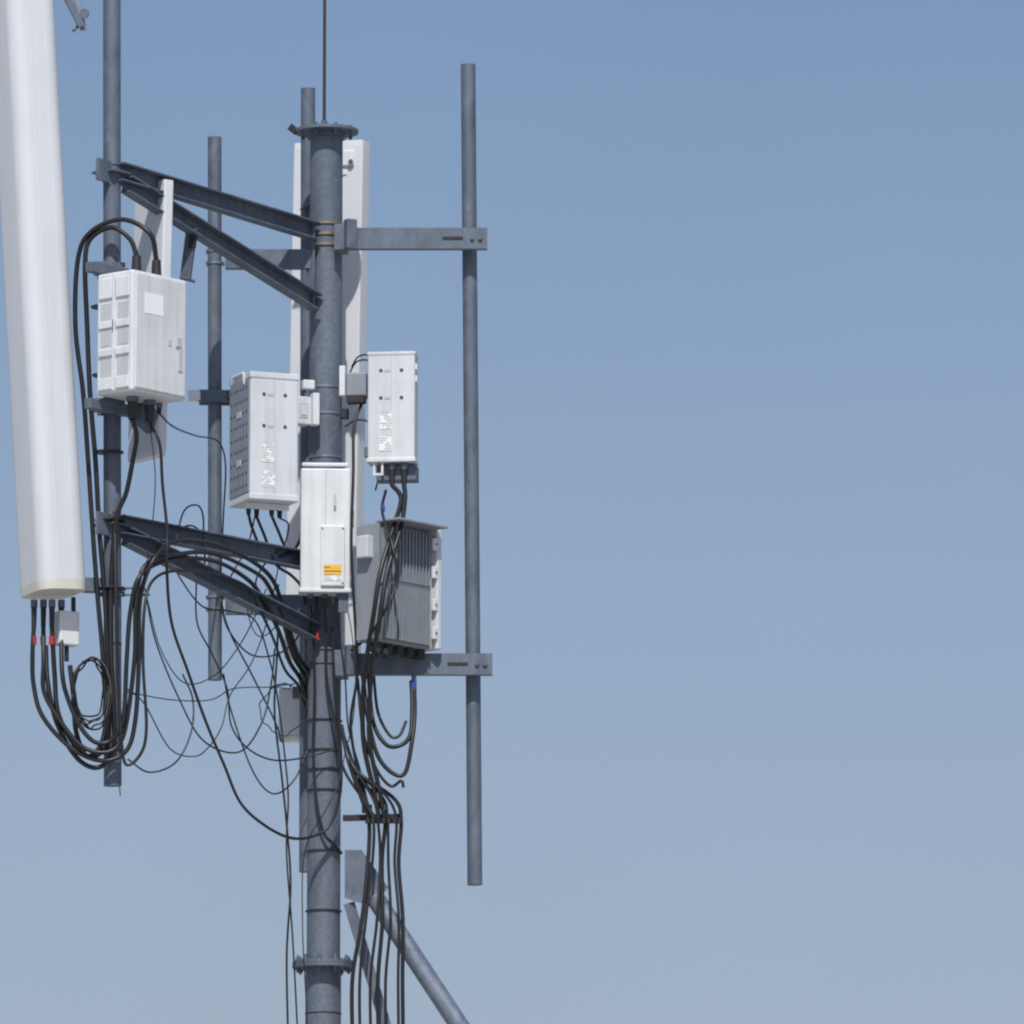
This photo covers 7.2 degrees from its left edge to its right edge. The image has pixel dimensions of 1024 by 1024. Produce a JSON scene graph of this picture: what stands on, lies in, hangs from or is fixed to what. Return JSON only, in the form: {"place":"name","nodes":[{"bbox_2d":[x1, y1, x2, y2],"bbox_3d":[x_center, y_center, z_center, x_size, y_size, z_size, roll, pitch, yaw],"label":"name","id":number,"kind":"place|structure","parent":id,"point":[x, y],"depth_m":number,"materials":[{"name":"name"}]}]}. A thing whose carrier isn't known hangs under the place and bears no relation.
{"place":"outdoors","nodes":[
{"label":"outdoors","id":0,"kind":"place"},
{"bbox_2d":[0,0,491,1023],"bbox_3d":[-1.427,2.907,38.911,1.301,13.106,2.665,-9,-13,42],"label":"cell tower","id":1,"kind":"structure","parent":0,"point":[298,452],"depth_m":39.56,"materials":[{"name":"grey metal"}]},
{"bbox_2d":[0,0,1023,1023],"label":"sky","id":2,"kind":"structure","parent":0,"point":[750,274],"materials":[{"name":"blue"}]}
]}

